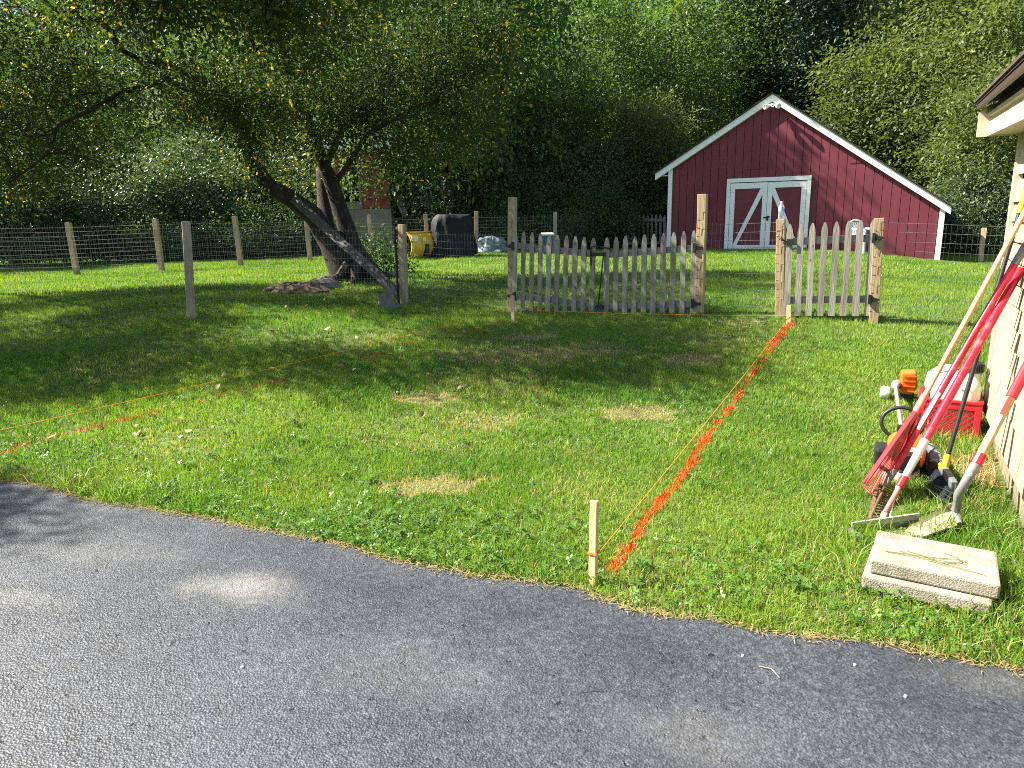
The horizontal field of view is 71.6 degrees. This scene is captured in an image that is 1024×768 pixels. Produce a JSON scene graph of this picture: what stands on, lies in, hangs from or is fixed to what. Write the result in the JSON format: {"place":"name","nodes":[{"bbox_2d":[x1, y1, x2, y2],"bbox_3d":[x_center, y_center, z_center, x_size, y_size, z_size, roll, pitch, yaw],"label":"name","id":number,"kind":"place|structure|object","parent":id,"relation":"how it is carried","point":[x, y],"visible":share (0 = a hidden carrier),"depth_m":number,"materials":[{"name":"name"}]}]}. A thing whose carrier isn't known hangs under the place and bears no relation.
{"place":"outdoors","nodes":[
{"label":"outdoors","id":0,"kind":"place"},
{"bbox_2d":[0,0,969,72],"label":"sky","id":1,"kind":"structure","parent":0,"point":[0,0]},
{"bbox_2d":[0,481,1023,767],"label":"driveway","id":2,"kind":"structure","parent":0,"point":[130,637],"depth_m":2.54,"materials":[{"name":"grey asphalt"}]},
{"bbox_2d":[0,476,1023,678],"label":"straw","id":3,"kind":"object","parent":2,"relation":"on","point":[663,612],"visible":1,"depth_m":3.08,"materials":[{"name":"beige plant"}]},
{"bbox_2d":[0,75,1023,671],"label":"lawn","id":4,"kind":"structure","parent":0,"point":[632,415],"depth_m":5.52,"materials":[{"name":"plant"}]},
{"bbox_2d":[0,153,61,262],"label":"bush","id":5,"kind":"object","parent":4,"relation":"on","point":[16,220],"visible":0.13,"depth_m":20.41,"materials":[{"name":"green plant"}]},
{"bbox_2d":[0,17,77,152],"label":"maple tree","id":6,"kind":"object","parent":4,"relation":"on","point":[21,86],"visible":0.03,"depth_m":29.70,"materials":[{"name":"green plant"}]},
{"bbox_2d":[0,149,104,267],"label":"bush","id":7,"kind":"object","parent":4,"relation":"on","point":[26,231],"visible":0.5,"depth_m":20.10,"materials":[{"name":"green plant"}]},
{"bbox_2d":[0,0,138,218],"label":"apple tree","id":8,"kind":"object","parent":4,"relation":"on","point":[13,93],"visible":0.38,"depth_m":12.58,"materials":[{"name":"green plant"}]},
{"bbox_2d":[0,152,146,266],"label":"bush","id":9,"kind":"object","parent":4,"relation":"on","point":[75,224],"visible":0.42,"depth_m":20.81,"materials":[{"name":"green plant"}]},
{"bbox_2d":[2,0,167,164],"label":"broadleaf tree","id":10,"kind":"object","parent":4,"relation":"on","point":[110,47],"visible":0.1,"depth_m":28.72,"materials":[{"name":"green plant"}]},
{"bbox_2d":[39,155,203,262],"bbox_3d":[-12.442,-5.241,22.259,4.915,3.987,4.816,10,17,40],"label":"bush","id":11,"kind":"object","parent":4,"relation":"on","point":[99,245],"visible":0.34,"depth_m":21.47,"materials":[{"name":"green plant"}]},
{"bbox_2d":[106,200,213,262],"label":"shrub","id":12,"kind":"object","parent":4,"relation":"on","point":[148,222],"visible":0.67,"depth_m":21.23,"materials":[{"name":"green plant"}]},
{"bbox_2d":[66,130,268,259],"bbox_3d":[-11.378,-5.790,23.198,5.830,4.826,5.950,11,18,42],"label":"bush","id":13,"kind":"object","parent":4,"relation":"on","point":[164,187],"visible":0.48,"depth_m":22.26,"materials":[{"name":"green plant"}]},
{"bbox_2d":[121,9,300,162],"bbox_3d":[-12.176,-11.053,30.672,7.941,10.603,8.208,8,16,34],"label":"maple tree","id":14,"kind":"object","parent":4,"relation":"on","point":[173,100],"visible":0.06,"depth_m":28.99,"materials":[{"name":"green plant"}]},
{"bbox_2d":[114,119,316,257],"bbox_3d":[-10.263,-6.540,25.025,6.844,5.666,6.985,9,17,38],"label":"bush","id":15,"kind":"object","parent":4,"relation":"on","point":[198,146],"visible":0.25,"depth_m":23.20,"materials":[{"name":"green plant"}]},
{"bbox_2d":[0,324,495,455],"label":"paint line","id":16,"kind":"object","parent":4,"relation":"on","point":[128,417],"visible":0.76,"depth_m":5.68,"materials":[{"name":"paint"}]},
{"bbox_2d":[191,193,305,259],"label":"shrub","id":17,"kind":"object","parent":4,"relation":"on","point":[241,214],"visible":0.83,"depth_m":22.18,"materials":[{"name":"green plant"}]},
{"bbox_2d":[0,221,507,337],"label":"wire fence","id":18,"kind":"object","parent":4,"relation":"on","point":[190,309],"visible":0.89,"depth_m":9.46,"materials":[{"name":"grey metal"}]},
{"bbox_2d":[0,0,557,284],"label":"apple tree","id":19,"kind":"object","parent":4,"relation":"on","point":[271,23],"visible":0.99,"depth_m":11.79,"materials":[{"name":"green plant"}]},
{"bbox_2d":[231,190,338,255],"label":"shrub","id":20,"kind":"object","parent":4,"relation":"on","point":[286,209],"visible":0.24,"depth_m":23.52,"materials":[{"name":"green plant"}]},
{"bbox_2d":[259,281,331,294],"bbox_3d":[-3.793,-1.661,12.320,1.350,0.235,0.868,-1,13,0],"label":"mulch heap","id":21,"kind":"object","parent":4,"relation":"on","point":[311,287],"visible":0.79,"depth_m":12.10,"materials":[{"name":"brown wood"}]},
{"bbox_2d":[228,22,365,176],"bbox_3d":[-8.608,-11.393,30.926,6.969,10.929,7.104,5,15,26],"label":"broadleaf tree","id":22,"kind":"object","parent":4,"relation":"on","point":[294,140],"visible":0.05,"depth_m":29.96,"materials":[{"name":"green plant"}]},
{"bbox_2d":[0,211,609,276],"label":"wire fence","id":23,"kind":"object","parent":4,"relation":"on","point":[70,234],"visible":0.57,"depth_m":18.86,"materials":[{"name":"grey metal"}]},
{"bbox_2d":[308,276,341,288],"bbox_3d":[-3.485,-1.853,13.097,0.701,0.280,0.579,-1,13,0],"label":"stone","id":24,"kind":"object","parent":4,"relation":"on","point":[326,281],"visible":0.52,"depth_m":12.95,"materials":[{"name":"grey stone"}]},
{"bbox_2d":[290,195,396,292],"bbox_3d":[-3.104,-2.581,12.966,2.984,1.793,0.125,10,17,39],"label":"plank","id":25,"kind":"object","parent":4,"relation":"on","point":[323,226],"visible":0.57,"depth_m":12.92,"materials":[{"name":"grey wood"}]},
{"bbox_2d":[323,136,406,251],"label":"shed","id":26,"kind":"structure","parent":4,"relation":"on","point":[362,210],"depth_m":24.70,"materials":[{"name":"brown wood"}]},
{"bbox_2d":[357,159,361,201],"bbox_3d":[-5.255,-7.009,24.482,0.080,1.463,0.090,-1,13,0],"label":"window frame","id":27,"kind":"structure","parent":26,"relation":"in","point":[360,195],"depth_m":24.51,"materials":[{"name":"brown wood"}]},
{"bbox_2d":[270,0,502,249],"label":"maple tree","id":28,"kind":"object","parent":4,"relation":"on","point":[377,176],"visible":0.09,"depth_m":24.12,"materials":[{"name":"green plant"}]},
{"bbox_2d":[377,287,395,308],"bbox_3d":[-1.929,-1.290,10.819,0.314,0.392,0.121,-1,13,0],"label":"stone","id":29,"kind":"object","parent":4,"relation":"on","point":[386,298],"visible":0.86,"depth_m":10.78,"materials":[{"name":"grey stone"}]},
{"bbox_2d":[356,222,426,272],"bbox_3d":[-2.909,-2.883,15.637,2.083,1.382,1.251,-1,13,0],"label":"sapling","id":30,"kind":"object","parent":4,"relation":"on","point":[383,257],"visible":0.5,"depth_m":15.46,"materials":[{"name":"green plant"}]},
{"bbox_2d":[388,269,398,277],"bbox_3d":[-2.354,-2.253,14.600,0.398,0.238,0.412,-1,13,0],"label":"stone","id":31,"kind":"object","parent":4,"relation":"on","point":[391,274],"visible":0.39,"depth_m":14.45,"materials":[{"name":"grey stone"}]},
{"bbox_2d":[394,226,399,303],"bbox_3d":[-1.804,-1.813,11.100,0.047,1.281,0.315,-3,13,-8],"label":"stick","id":32,"kind":"object","parent":4,"relation":"on","point":[397,277],"visible":0.88,"depth_m":11.18,"materials":[{"name":"brown wood"}]},
{"bbox_2d":[407,231,433,258],"bbox_3d":[-2.503,-4.027,20.544,0.275,0.765,1.206,10,17,40],"label":"snow plow","id":33,"kind":"object","parent":4,"relation":"on","point":[423,235],"visible":0.69,"depth_m":20.38,"materials":[{"name":"yellow paint"}]},
{"bbox_2d":[357,157,485,250],"bbox_3d":[-3.330,-6.789,27.102,5.576,4.616,5.692,3,14,16],"label":"bush","id":34,"kind":"object","parent":4,"relation":"on","point":[400,216],"visible":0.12,"depth_m":25.34,"materials":[{"name":"green plant"}]},
{"bbox_2d":[420,410,425,416],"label":"fallen leaf","id":35,"kind":"object","parent":4,"relation":"on","point":[422,413],"visible":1,"depth_m":5.57,"materials":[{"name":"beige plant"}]},
{"bbox_2d":[301,0,566,213],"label":"tree","id":36,"kind":"object","parent":4,"relation":"on","point":[449,171],"visible":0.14,"depth_m":23.23,"materials":[{"name":"green plant"}]},
{"bbox_2d":[428,214,477,257],"bbox_3d":[-1.818,-4.332,20.890,1.592,1.286,1.105,-1,13,0],"label":"covered machine","id":37,"kind":"object","parent":4,"relation":"on","point":[461,226],"visible":0.91,"depth_m":20.48,"materials":[{"name":"black fabric"}]},
{"bbox_2d":[417,138,556,237],"bbox_3d":[-0.714,-6.868,26.515,6.083,5.036,6.209,-9,15,-31],"label":"bush","id":38,"kind":"object","parent":4,"relation":"on","point":[492,186],"visible":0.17,"depth_m":24.77,"materials":[{"name":"green plant"}]},
{"bbox_2d":[478,235,507,252],"bbox_3d":[-0.670,-4.616,23.435,1.381,0.653,0.941,-1,13,0],"label":"tarpaulin","id":39,"kind":"object","parent":4,"relation":"on","point":[498,242],"visible":0.71,"depth_m":23.19,"materials":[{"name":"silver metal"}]},
{"bbox_2d":[382,0,623,229],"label":"maple tree","id":40,"kind":"object","parent":4,"relation":"on","point":[549,27],"visible":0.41,"depth_m":23.92,"materials":[{"name":"green plant"}]},
{"bbox_2d":[0,125,1007,258],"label":"undergrowth","id":41,"kind":"object","parent":4,"relation":"on","point":[310,188],"visible":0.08,"depth_m":25.23,"materials":[{"name":"green plant"}]},
{"bbox_2d":[465,179,552,244],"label":"shrub","id":42,"kind":"object","parent":4,"relation":"on","point":[503,225],"visible":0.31,"depth_m":24.59,"materials":[{"name":"green plant"}]},
{"bbox_2d":[0,0,1022,159],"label":"woodland","id":43,"kind":"object","parent":4,"relation":"on","point":[724,6],"visible":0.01,"depth_m":35.87,"materials":[{"name":"green plant"}]},
{"bbox_2d":[0,372,1023,664],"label":"clover","id":44,"kind":"object","parent":4,"relation":"on","point":[710,574],"depth_m":3.53,"materials":[{"name":"green plant"}]},
{"bbox_2d":[508,197,516,311],"bbox_3d":[0.004,-1.794,10.292,0.147,1.766,0.107,6,15,27],"label":"gate post","id":45,"kind":"object","parent":4,"relation":"on","point":[512,214],"visible":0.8,"depth_m":10.16,"materials":[{"name":"brown wood"}]},
{"bbox_2d":[506,231,604,312],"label":"picket gate","id":46,"kind":"structure","parent":45,"relation":"attached to","point":[575,252],"depth_m":9.98,"materials":[{"name":"grey wood"}]},
{"bbox_2d":[510,295,515,322],"bbox_3d":[0.015,-0.933,9.348,0.064,0.464,0.133,-1,13,0],"label":"stake","id":47,"kind":"object","parent":4,"relation":"on","point":[513,319],"visible":0.64,"depth_m":9.33,"materials":[{"name":"brown wood"}]},
{"bbox_2d":[2,309,510,429],"bbox_3d":[-2.244,-0.214,6.982,0.004,0.350,6.671,11,18,41],"label":"string","id":48,"kind":"object","parent":47,"relation":"attached to","point":[226,378],"visible":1,"depth_m":6.50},
{"bbox_2d":[516,309,781,315],"bbox_3d":[1.621,-0.885,8.821,3.398,0.034,0.004,3,14,17],"label":"string","id":49,"kind":"object","parent":47,"relation":"attached to","point":[673,314],"visible":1,"depth_m":8.70,"materials":[{"name":"fabric"}]},
{"bbox_2d":[3,368,1023,624],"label":"weeds","id":50,"kind":"object","parent":4,"relation":"on","point":[531,510],"visible":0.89,"depth_m":3.75,"materials":[{"name":"green plant"}]},
{"bbox_2d":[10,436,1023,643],"bbox_3d":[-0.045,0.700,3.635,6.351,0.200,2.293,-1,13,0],"label":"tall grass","id":51,"kind":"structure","parent":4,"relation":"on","point":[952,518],"depth_m":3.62,"materials":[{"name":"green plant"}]},
{"bbox_2d":[465,73,611,230],"bbox_3d":[0.816,-8.112,26.470,5.999,6.599,5.773,-13,18,-42],"label":"young tree","id":52,"kind":"object","parent":4,"relation":"on","point":[566,110],"visible":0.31,"depth_m":25.51,"materials":[{"name":"green plant"}]},
{"bbox_2d":[476,172,602,247],"bbox_3d":[0.753,-5.743,25.018,4.321,3.219,4.415,-3,13,-7],"label":"shrub","id":53,"kind":"object","parent":4,"relation":"on","point":[547,195],"visible":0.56,"depth_m":24.15,"materials":[{"name":"green plant"}]},
{"bbox_2d":[542,233,553,254],"bbox_3d":[1.066,-4.247,21.496,0.420,0.649,0.420,-1,13,0],"label":"bin","id":54,"kind":"object","parent":4,"relation":"on","point":[545,236],"visible":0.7,"depth_m":21.28,"materials":[{"name":"white plastic"}]},
{"bbox_2d":[500,25,646,165],"bbox_3d":[2.305,-9.540,27.979,5.960,8.210,6.143,1,13,10],"label":"twin trunk tree","id":55,"kind":"object","parent":4,"relation":"on","point":[602,105],"visible":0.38,"depth_m":26.61,"materials":[{"name":"green plant"}]},
{"bbox_2d":[533,187,628,248],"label":"shrub","id":56,"kind":"object","parent":4,"relation":"on","point":[591,230],"visible":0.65,"depth_m":23.70,"materials":[{"name":"green plant"}]},
{"bbox_2d":[588,500,598,587],"bbox_3d":[0.361,0.759,3.150,0.047,0.484,0.122,3,14,16],"label":"stake","id":57,"kind":"object","parent":4,"relation":"on","point":[593,538],"visible":0.82,"depth_m":3.13,"materials":[{"name":"brown wood"}]},
{"bbox_2d":[598,318,788,553],"bbox_3d":[1.827,-0.027,5.738,0.004,0.283,6.142,6,15,28],"label":"string","id":58,"kind":"object","parent":57,"relation":"attached to","point":[679,454],"visible":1,"depth_m":4.14,"materials":[{"name":"orange"}]},
{"bbox_2d":[590,246,611,311],"bbox_3d":[1.208,-1.390,9.653,0.317,0.968,0.035,6,15,27],"label":"hook rod","id":59,"kind":"object","parent":4,"relation":"on","point":[598,307],"visible":0.81,"depth_m":9.65,"materials":[{"name":"black metal"}]},
{"bbox_2d":[554,178,665,248],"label":"shrub","id":60,"kind":"object","parent":4,"relation":"on","point":[624,217],"visible":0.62,"depth_m":23.95,"materials":[{"name":"green plant"}]},
{"bbox_2d":[551,130,680,245],"bbox_3d":[4.431,-6.996,26.662,6.209,5.036,6.083,2,13,12],"label":"bush","id":61,"kind":"object","parent":4,"relation":"on","point":[628,171],"visible":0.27,"depth_m":25.40,"materials":[{"name":"green plant"}]},
{"bbox_2d":[535,0,697,152],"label":"broadleaf tree","id":62,"kind":"object","parent":4,"relation":"on","point":[606,15],"visible":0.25,"depth_m":29.73,"materials":[{"name":"green plant"}]},
{"bbox_2d":[624,224,634,243],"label":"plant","id":63,"kind":"object","parent":4,"relation":"on","point":[631,233],"visible":0.3,"depth_m":24.56,"materials":[{"name":"green plant"}]},
{"bbox_2d":[630,211,665,244],"bbox_3d":[4.717,-5.384,24.599,1.281,1.191,0.137,6,15,27],"label":"picket fence","id":64,"kind":"object","parent":4,"relation":"on","point":[660,219],"visible":0.54,"depth_m":24.47,"materials":[{"name":"grey wood"}]},
{"bbox_2d":[596,73,712,234],"bbox_3d":[5.073,-8.167,26.885,5.542,6.335,5.759,-11,16,-35],"label":"young tree","id":65,"kind":"object","parent":4,"relation":"on","point":[657,115],"visible":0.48,"depth_m":25.51,"materials":[{"name":"green plant"}]},
{"bbox_2d":[590,0,763,158],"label":"maple tree","id":66,"kind":"object","parent":4,"relation":"on","point":[699,64],"visible":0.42,"depth_m":31.59,"materials":[{"name":"green plant"}]},
{"bbox_2d":[604,320,795,572],"bbox_3d":[1.857,0.056,5.845,0.186,0.374,6.099,6,15,28],"label":"paint line","id":67,"kind":"object","parent":4,"relation":"on","point":[727,409],"visible":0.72,"depth_m":4.50,"materials":[{"name":"orange paint"}]},
{"bbox_2d":[694,194,707,314],"bbox_3d":[2.404,-1.577,9.046,0.123,1.630,0.114,6,15,27],"label":"gate post","id":68,"kind":"object","parent":4,"relation":"on","point":[701,239],"visible":0.92,"depth_m":8.98,"materials":[{"name":"brown wood"}]},
{"bbox_2d":[603,231,702,314],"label":"picket gate","id":69,"kind":"structure","parent":68,"relation":"attached to","point":[653,251],"depth_m":9.35,"materials":[{"name":"grey wood"}]},
{"bbox_2d":[666,0,820,142],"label":"broadleaf tree","id":70,"kind":"object","parent":4,"relation":"on","point":[762,45],"visible":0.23,"depth_m":35.21,"materials":[{"name":"green plant"}]},
{"bbox_2d":[704,222,785,314],"bbox_3d":[2.879,-1.435,8.884,1.001,1.164,0.010,6,15,27],"label":"wire fence","id":71,"kind":"object","parent":4,"relation":"on","point":[726,281],"visible":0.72,"depth_m":8.89,"materials":[{"name":"grey metal"}]},
{"bbox_2d":[701,0,812,133],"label":"pine tree","id":72,"kind":"object","parent":4,"relation":"on","point":[761,26],"visible":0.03,"depth_m":37.08,"materials":[{"name":"green plant"}]},
{"bbox_2d":[775,219,785,317],"bbox_3d":[3.266,-1.342,8.637,0.169,1.299,0.105,6,15,27],"label":"gate post","id":73,"kind":"object","parent":4,"relation":"on","point":[780,267],"visible":0.88,"depth_m":8.58,"materials":[{"name":"brown wood"}]},
{"bbox_2d":[778,201,784,218],"bbox_3d":[3.220,-2.076,8.485,0.068,0.203,0.068,-1,13,0],"label":"water bottle","id":74,"kind":"object","parent":73,"relation":"on","point":[781,208],"visible":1,"depth_m":8.47,"materials":[{"name":"white plastic"}]},
{"bbox_2d":[786,305,791,323],"bbox_3d":[3.255,-0.769,8.349,0.064,0.321,0.089,6,15,27],"label":"stake","id":75,"kind":"object","parent":4,"relation":"on","point":[789,310],"visible":0.62,"depth_m":8.33,"materials":[{"name":"brown wood"}]},
{"bbox_2d":[653,92,953,259],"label":"barn","id":76,"kind":"structure","parent":4,"relation":"on","point":[756,164],"depth_m":21.23,"materials":[{"name":"red paint"}]},
{"bbox_2d":[728,182,767,248],"bbox_3d":[7.287,-5.211,22.073,1.167,2.005,0.070,6,15,27],"label":"barn door","id":77,"kind":"structure","parent":76,"relation":"in","point":[748,201],"depth_m":22.04,"materials":[{"name":"red paint"}]},
{"bbox_2d":[764,181,806,247],"bbox_3d":[8.330,-5.107,21.534,1.167,2.005,0.070,6,15,27],"label":"barn door","id":78,"kind":"structure","parent":76,"relation":"in","point":[792,194],"depth_m":21.49,"materials":[{"name":"red paint"}]},
{"bbox_2d":[746,0,875,152],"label":"pine tree","id":79,"kind":"object","parent":4,"relation":"on","point":[808,8],"visible":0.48,"depth_m":33.27,"materials":[{"name":"green plant"}]},
{"bbox_2d":[808,0,890,106],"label":"pine tree","id":80,"kind":"object","parent":4,"relation":"on","point":[852,5],"visible":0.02,"depth_m":37.93,"materials":[{"name":"green plant"}]},
{"bbox_2d":[850,219,868,252],"bbox_3d":[9.759,-4.099,19.729,0.610,0.940,0.677,-6,14,-20],"label":"garden chair","id":81,"kind":"object","parent":4,"relation":"on","point":[853,228],"visible":0.32,"depth_m":19.84,"materials":[{"name":"white plastic"}]},
{"bbox_2d":[868,218,883,323],"bbox_3d":[4.185,-1.237,8.167,0.141,1.311,0.108,6,15,27],"label":"gate post","id":82,"kind":"object","parent":4,"relation":"on","point":[876,269],"visible":0.88,"depth_m":8.11,"materials":[{"name":"brown wood"}]},
{"bbox_2d":[778,219,883,315],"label":"picket gate","id":83,"kind":"structure","parent":82,"relation":"attached to","point":[847,239],"depth_m":8.34,"materials":[{"name":"grey wood"}]},
{"bbox_2d":[788,10,988,185],"bbox_3d":[15.989,-10.794,31.333,8.851,10.118,9.199,5,15,26],"label":"young tree","id":84,"kind":"object","parent":4,"relation":"on","point":[834,109],"visible":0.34,"depth_m":29.65,"materials":[{"name":"green plant"}]},
{"bbox_2d":[873,369,941,483],"bbox_3d":[2.762,0.251,5.050,0.356,0.378,1.893,5,14,25],"label":"string trimmer","id":85,"kind":"object","parent":4,"relation":"on","point":[906,384],"visible":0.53,"depth_m":4.81,"materials":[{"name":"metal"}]},
{"bbox_2d":[803,0,1023,162],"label":"young tree","id":86,"kind":"object","parent":4,"relation":"on","point":[942,6],"visible":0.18,"depth_m":32.24,"materials":[{"name":"green plant"}]},
{"bbox_2d":[861,546,991,617],"bbox_3d":[1.786,0.839,3.058,0.465,0.064,0.340,7,16,32],"label":"paver","id":87,"kind":"object","parent":4,"relation":"on","point":[929,593],"visible":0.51,"depth_m":2.92,"materials":[{"name":"concrete"}]},
{"bbox_2d":[869,531,1000,598],"bbox_3d":[1.818,0.769,3.064,0.465,0.064,0.340,7,15,30],"label":"paver","id":88,"kind":"object","parent":87,"relation":"on","point":[883,561],"visible":1,"depth_m":3.00,"materials":[{"name":"concrete"}]},
{"bbox_2d":[837,2,1022,245],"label":"young tree","id":89,"kind":"object","parent":4,"relation":"on","point":[893,68],"visible":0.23,"depth_m":27.93,"materials":[{"name":"green plant"}]},
{"bbox_2d":[848,267,1023,540],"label":"grading rake","id":90,"kind":"object","parent":4,"relation":"on","point":[945,404],"visible":0.94,"depth_m":3.80,"materials":[{"name":"metal"}]},
{"bbox_2d":[854,0,1023,241],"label":"young tree","id":91,"kind":"object","parent":4,"relation":"on","point":[985,28],"visible":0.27,"depth_m":25.91,"materials":[{"name":"green plant"}]},
{"bbox_2d":[879,222,1005,327],"bbox_3d":[4.898,-1.128,7.826,1.541,1.307,0.102,6,15,28],"label":"wire fence","id":92,"kind":"object","parent":4,"relation":"on","point":[889,268],"visible":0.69,"depth_m":7.93,"materials":[{"name":"grey metal"}]},
{"bbox_2d":[862,208,1023,494],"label":"leaf rake","id":93,"kind":"object","parent":4,"relation":"on","point":[890,453],"visible":0.78,"depth_m":4.00,"materials":[{"name":"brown wood"}]},
{"bbox_2d":[868,245,1023,518],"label":"bow rake","id":94,"kind":"object","parent":4,"relation":"on","point":[957,362],"visible":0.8,"depth_m":3.98,"materials":[{"name":"red metal"}]},
{"bbox_2d":[916,387,983,440],"bbox_3d":[3.096,0.220,5.042,0.387,0.299,0.372,6,15,30],"label":"milk crate","id":95,"kind":"object","parent":4,"relation":"on","point":[977,407],"visible":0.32,"depth_m":4.85,"materials":[{"name":"red plastic"}]},
{"bbox_2d":[924,361,984,436],"bbox_3d":[3.098,0.083,5.006,0.347,0.543,0.299,7,15,30],"label":"fuel jug","id":96,"kind":"object","parent":95,"relation":"in","point":[974,395],"visible":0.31,"depth_m":4.88,"materials":[{"name":"plastic"}]},
{"bbox_2d":[889,0,1023,97],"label":"broadleaf tree","id":97,"kind":"object","parent":4,"relation":"on","point":[971,21],"depth_m":34.34,"materials":[{"name":"green plant"}]},
{"bbox_2d":[901,40,1017,250],"bbox_3d":[16.018,-7.515,23.329,6.157,7.039,6.399,-8,15,-27],"label":"young tree","id":98,"kind":"object","parent":4,"relation":"on","point":[967,129],"visible":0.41,"depth_m":22.97,"materials":[{"name":"green plant"}]},
{"bbox_2d":[901,362,1023,537],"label":"shovel","id":99,"kind":"object","parent":4,"relation":"on","point":[978,459],"visible":0.88,"depth_m":3.44,"materials":[{"name":"grey metal"}]},
{"bbox_2d":[926,155,1012,254],"bbox_3d":[15.223,-5.478,22.794,4.657,3.777,4.562,5,14,23],"label":"bush","id":100,"kind":"object","parent":4,"relation":"on","point":[948,218],"visible":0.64,"depth_m":22.36,"materials":[{"name":"green plant"}]},
{"bbox_2d":[919,187,1023,504],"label":"push broom","id":101,"kind":"object","parent":4,"relation":"on","point":[942,474],"visible":0.52,"depth_m":4.09,"materials":[{"name":"black plastic"}]},
{"bbox_2d":[945,144,1015,254],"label":"bush","id":102,"kind":"object","parent":4,"relation":"on","point":[1003,217],"visible":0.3,"depth_m":22.29,"materials":[{"name":"green plant"}]},
{"bbox_2d":[978,228,986,261],"bbox_3d":[13.186,-3.841,19.918,0.132,1.060,0.365,6,15,27],"label":"fence post","id":103,"kind":"object","parent":4,"relation":"on","point":[981,248],"visible":0.74,"depth_m":19.87,"materials":[{"name":"brown wood"}]},
{"bbox_2d":[974,50,1023,527],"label":"house","id":104,"kind":"structure","parent":4,"relation":"on","point":[1003,115],"depth_m":4.16,"materials":[{"name":"beige paint"}]},
{"bbox_2d":[641,190,667,245],"bbox_3d":[5.497,-6.101,25.721,2.176,2.162,2.288,3,14,18],"label":"goldenrod","id":105,"kind":"object","parent":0,"point":[665,211],"visible":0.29,"depth_m":25.27,"materials":[{"name":"green plant"}]}
]}

